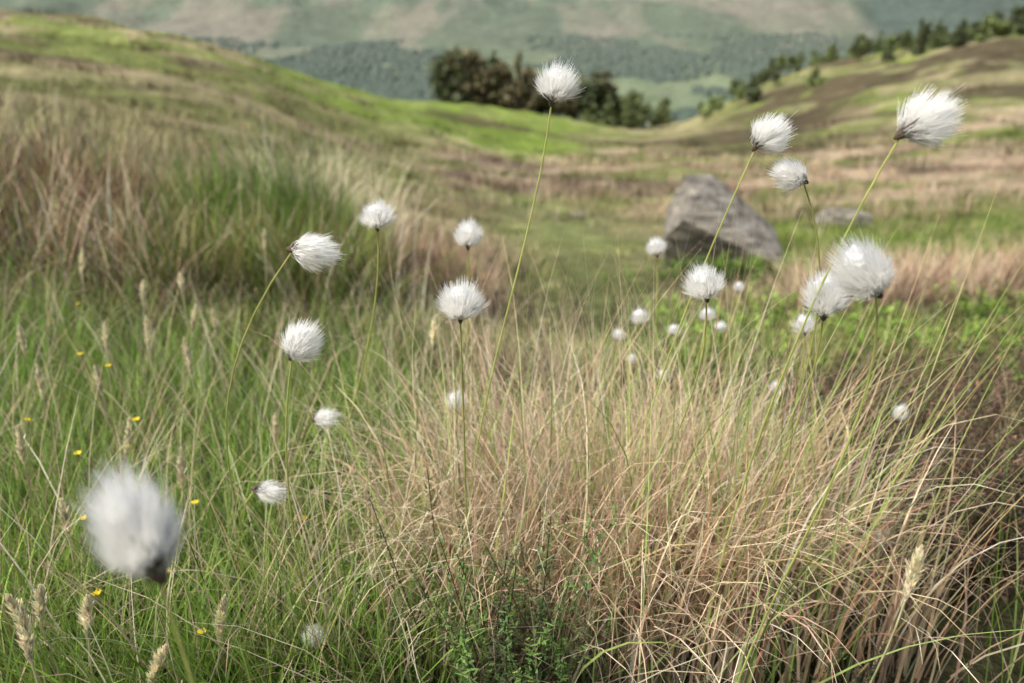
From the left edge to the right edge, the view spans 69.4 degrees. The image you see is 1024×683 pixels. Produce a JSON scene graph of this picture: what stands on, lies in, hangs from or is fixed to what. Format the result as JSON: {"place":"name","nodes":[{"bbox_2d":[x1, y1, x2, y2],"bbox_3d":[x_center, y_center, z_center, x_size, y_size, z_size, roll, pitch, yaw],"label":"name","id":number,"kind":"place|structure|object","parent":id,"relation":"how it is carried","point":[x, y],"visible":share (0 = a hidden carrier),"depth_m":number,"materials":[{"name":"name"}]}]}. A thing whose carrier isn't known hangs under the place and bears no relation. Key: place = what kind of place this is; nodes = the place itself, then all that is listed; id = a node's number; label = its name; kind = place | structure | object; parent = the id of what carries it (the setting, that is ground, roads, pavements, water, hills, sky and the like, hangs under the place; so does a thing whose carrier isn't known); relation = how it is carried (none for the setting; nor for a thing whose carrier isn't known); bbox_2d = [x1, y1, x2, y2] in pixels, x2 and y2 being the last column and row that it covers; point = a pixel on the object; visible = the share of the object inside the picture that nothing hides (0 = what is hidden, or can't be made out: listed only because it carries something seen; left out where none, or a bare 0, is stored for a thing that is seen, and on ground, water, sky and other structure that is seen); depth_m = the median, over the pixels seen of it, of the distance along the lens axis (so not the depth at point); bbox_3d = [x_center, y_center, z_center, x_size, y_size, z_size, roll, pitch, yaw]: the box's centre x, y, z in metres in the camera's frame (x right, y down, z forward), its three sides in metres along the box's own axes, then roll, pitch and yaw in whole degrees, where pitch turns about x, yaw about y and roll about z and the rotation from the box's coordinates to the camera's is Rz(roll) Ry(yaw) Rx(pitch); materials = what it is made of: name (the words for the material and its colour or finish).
{"place":"outdoors","nodes":[
{"label":"outdoors","id":0,"kind":"place"},
{"bbox_2d":[66,448,194,682],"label":"cotton grass","id":1,"kind":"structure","parent":0,"point":[140,533],"depth_m":0.29,"materials":[{"name":"white plant"}]},
{"bbox_2d":[239,478,290,580],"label":"cotton grass","id":2,"kind":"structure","parent":0,"point":[263,491],"depth_m":0.75,"materials":[{"name":"white plant"}]},
{"bbox_2d":[328,198,398,558],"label":"cotton grass","id":3,"kind":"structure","parent":0,"point":[377,215],"depth_m":0.71,"materials":[{"name":"white plant"}]},
{"bbox_2d":[443,387,465,458],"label":"cotton grass","id":4,"kind":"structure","parent":0,"point":[451,399],"depth_m":0.89,"materials":[{"name":"white plant"}]},
{"bbox_2d":[435,276,489,595],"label":"cotton grass","id":5,"kind":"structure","parent":0,"point":[461,303],"depth_m":0.59,"materials":[{"name":"white plant"}]},
{"bbox_2d":[0,0,1023,682],"bbox_3d":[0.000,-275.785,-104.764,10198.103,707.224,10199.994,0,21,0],"label":"moorland terrain","id":6,"kind":"structure","parent":0,"point":[866,90],"depth_m":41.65,"materials":[{"name":"green plant"}]},
{"bbox_2d":[24,302,325,682],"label":"tormentil flowers","id":7,"kind":"object","parent":6,"relation":"on","point":[96,592],"visible":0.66,"depth_m":0.89,"materials":[{"name":"yellow plant"}]},
{"bbox_2d":[0,74,538,343],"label":"rush bank","id":8,"kind":"structure","parent":6,"relation":"on","point":[194,224],"depth_m":2.73,"materials":[{"name":"green plant"}]},
{"bbox_2d":[225,230,346,608],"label":"cotton grass","id":9,"kind":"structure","parent":6,"relation":"on","point":[315,252],"depth_m":0.60,"materials":[{"name":"white plant"}]},
{"bbox_2d":[268,624,330,669],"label":"cotton grass","id":10,"kind":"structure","parent":6,"relation":"on","point":[307,627],"depth_m":0.70,"materials":[{"name":"white plant"}]},
{"bbox_2d":[279,314,326,625],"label":"cotton grass","id":11,"kind":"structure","parent":6,"relation":"on","point":[301,344],"depth_m":0.59,"materials":[{"name":"white plant"}]},
{"bbox_2d":[299,406,343,561],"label":"cotton grass","id":12,"kind":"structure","parent":6,"relation":"on","point":[324,418],"depth_m":0.80,"materials":[{"name":"white plant"}]},
{"bbox_2d":[3,228,926,682],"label":"flowering grass","id":13,"kind":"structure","parent":6,"relation":"on","point":[23,624],"depth_m":0.76,"materials":[{"name":"plant"}]},
{"bbox_2d":[451,216,484,458],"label":"cotton grass","id":14,"kind":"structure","parent":6,"relation":"on","point":[468,234],"depth_m":0.84,"materials":[{"name":"white plant"}]},
{"bbox_2d":[0,207,972,682],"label":"green heather","id":15,"kind":"object","parent":6,"relation":"on","point":[504,639],"visible":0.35,"depth_m":0.68,"materials":[{"name":"green plant"}]},
{"bbox_2d":[0,6,1023,316],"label":"dead grass tussocks","id":16,"kind":"object","parent":6,"relation":"on","point":[998,264],"visible":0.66,"depth_m":13.20,"materials":[{"name":"beige plant"}]},
{"bbox_2d":[424,46,618,120],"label":"tree copse","id":17,"kind":"object","parent":6,"relation":"on","point":[474,78],"visible":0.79,"depth_m":116.70,"materials":[{"name":"green plant"}]},
{"bbox_2d":[468,56,583,576],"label":"cotton grass","id":18,"kind":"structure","parent":6,"relation":"on","point":[554,85],"depth_m":0.61,"materials":[{"name":"white plant"}]},
{"bbox_2d":[52,188,1023,682],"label":"straw tussock","id":19,"kind":"object","parent":6,"relation":"on","point":[690,518],"visible":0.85,"depth_m":0.76,"materials":[{"name":"beige plant"}]},
{"bbox_2d":[569,212,588,215],"bbox_3d":[0.953,-1.795,10.545,0.320,0.105,0.180,0,21,0],"label":"flat rock","id":20,"kind":"object","parent":6,"relation":"on","point":[578,214],"visible":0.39,"depth_m":10.50,"materials":[{"name":"grey stone"}]},
{"bbox_2d":[163,30,998,121],"bbox_3d":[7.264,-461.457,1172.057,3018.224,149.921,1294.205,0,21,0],"label":"distant woodland","id":21,"kind":"object","parent":6,"relation":"on","point":[408,86],"visible":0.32,"depth_m":1410.05,"materials":[{"name":"green plant"}]},
{"bbox_2d":[660,323,679,433],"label":"cotton grass","id":22,"kind":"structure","parent":6,"relation":"on","point":[674,329],"depth_m":1.40,"materials":[{"name":"white plant"}]},
{"bbox_2d":[622,261,725,549],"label":"cotton grass","id":23,"kind":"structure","parent":6,"relation":"on","point":[704,285],"depth_m":0.61,"materials":[{"name":"white plant"}]},
{"bbox_2d":[620,112,796,544],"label":"cotton grass","id":24,"kind":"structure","parent":6,"relation":"on","point":[769,136],"depth_m":0.61,"materials":[{"name":"white plant"}]},
{"bbox_2d":[662,174,784,271],"bbox_3d":[1.502,-0.704,5.207,0.872,0.871,0.779,0,21,0],"label":"leaning boulder","id":25,"kind":"object","parent":6,"relation":"on","point":[705,193],"visible":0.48,"depth_m":5.03,"materials":[{"name":"grey stone"}]},
{"bbox_2d":[764,378,782,430],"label":"cotton grass","id":26,"kind":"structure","parent":6,"relation":"on","point":[771,384],"depth_m":1.20,"materials":[{"name":"white plant"}]},
{"bbox_2d":[759,157,820,530],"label":"cotton grass","id":27,"kind":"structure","parent":6,"relation":"on","point":[789,175],"depth_m":0.61,"materials":[{"name":"plant"}]},
{"bbox_2d":[576,311,1023,656],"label":"brown heather","id":28,"kind":"object","parent":6,"relation":"on","point":[979,425],"visible":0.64,"depth_m":1.07,"materials":[{"name":"brown plant"}]},
{"bbox_2d":[579,4,1023,129],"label":"hillside trees","id":29,"kind":"object","parent":6,"relation":"on","point":[630,111],"visible":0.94,"depth_m":102.69,"materials":[{"name":"green plant"}]},
{"bbox_2d":[788,312,814,442],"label":"cotton grass","id":30,"kind":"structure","parent":6,"relation":"on","point":[808,324],"depth_m":0.84,"materials":[{"name":"white plant"}]},
{"bbox_2d":[598,249,1023,384],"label":"bilberry patch","id":31,"kind":"object","parent":6,"relation":"on","point":[780,309],"visible":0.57,"depth_m":2.35,"materials":[{"name":"green plant"}]},
{"bbox_2d":[699,83,966,682],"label":"cotton grass","id":32,"kind":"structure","parent":6,"relation":"on","point":[923,122],"depth_m":0.47,"materials":[{"name":"white plant"}]},
{"bbox_2d":[811,208,874,226],"bbox_3d":[4.057,-1.518,9.039,0.694,0.227,0.389,0,21,0],"label":"flat rock","id":33,"kind":"object","parent":6,"relation":"on","point":[837,213],"visible":0.69,"depth_m":8.93,"materials":[{"name":"grey stone"}]},
{"bbox_2d":[859,403,909,486],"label":"cotton grass","id":34,"kind":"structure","parent":6,"relation":"on","point":[901,407],"depth_m":0.99,"materials":[{"name":"white plant"}]},
{"bbox_2d":[0,203,1023,682],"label":"foreground grass","id":35,"kind":"structure","parent":0,"point":[24,569],"depth_m":0.92,"materials":[{"name":"green plant"}]},
{"bbox_2d":[609,328,625,421],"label":"cotton grass","id":36,"kind":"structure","parent":0,"point":[617,333],"depth_m":1.40,"materials":[{"name":"white plant"}]},
{"bbox_2d":[625,351,636,422],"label":"cotton grass","id":37,"kind":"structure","parent":0,"point":[633,359],"depth_m":1.39,"materials":[{"name":"white plant"}]},
{"bbox_2d":[630,305,648,429],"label":"cotton grass","id":38,"kind":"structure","parent":0,"point":[635,317],"depth_m":1.14,"materials":[{"name":"white plant"}]},
{"bbox_2d":[642,235,666,455],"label":"cotton grass","id":39,"kind":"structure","parent":0,"point":[657,247],"depth_m":0.99,"materials":[{"name":"white plant"}]},
{"bbox_2d":[652,369,668,447],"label":"cotton grass","id":40,"kind":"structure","parent":0,"point":[661,371],"depth_m":1.09,"materials":[{"name":"white plant"}]},
{"bbox_2d":[698,307,716,422],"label":"cotton grass","id":41,"kind":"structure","parent":0,"point":[702,315],"depth_m":1.30,"materials":[{"name":"white plant"}]},
{"bbox_2d":[693,319,726,405],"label":"cotton grass","id":42,"kind":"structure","parent":0,"point":[721,326],"depth_m":1.45,"materials":[{"name":"white plant"}]},
{"bbox_2d":[717,281,743,415],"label":"cotton grass","id":43,"kind":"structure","parent":0,"point":[739,287],"depth_m":1.51,"materials":[{"name":"plant"}]},
{"bbox_2d":[703,267,856,682],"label":"cotton grass","id":44,"kind":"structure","parent":0,"point":[827,303],"depth_m":0.54,"materials":[{"name":"white plant"}]},
{"bbox_2d":[737,225,898,682],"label":"cotton grass","id":45,"kind":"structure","parent":0,"point":[861,271],"depth_m":0.45,"materials":[{"name":"white plant"}]},
{"bbox_2d":[862,528,893,547],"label":"cotton grass","id":46,"kind":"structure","parent":0,"point":[879,537],"depth_m":0.80,"materials":[{"name":"white plant"}]}
]}

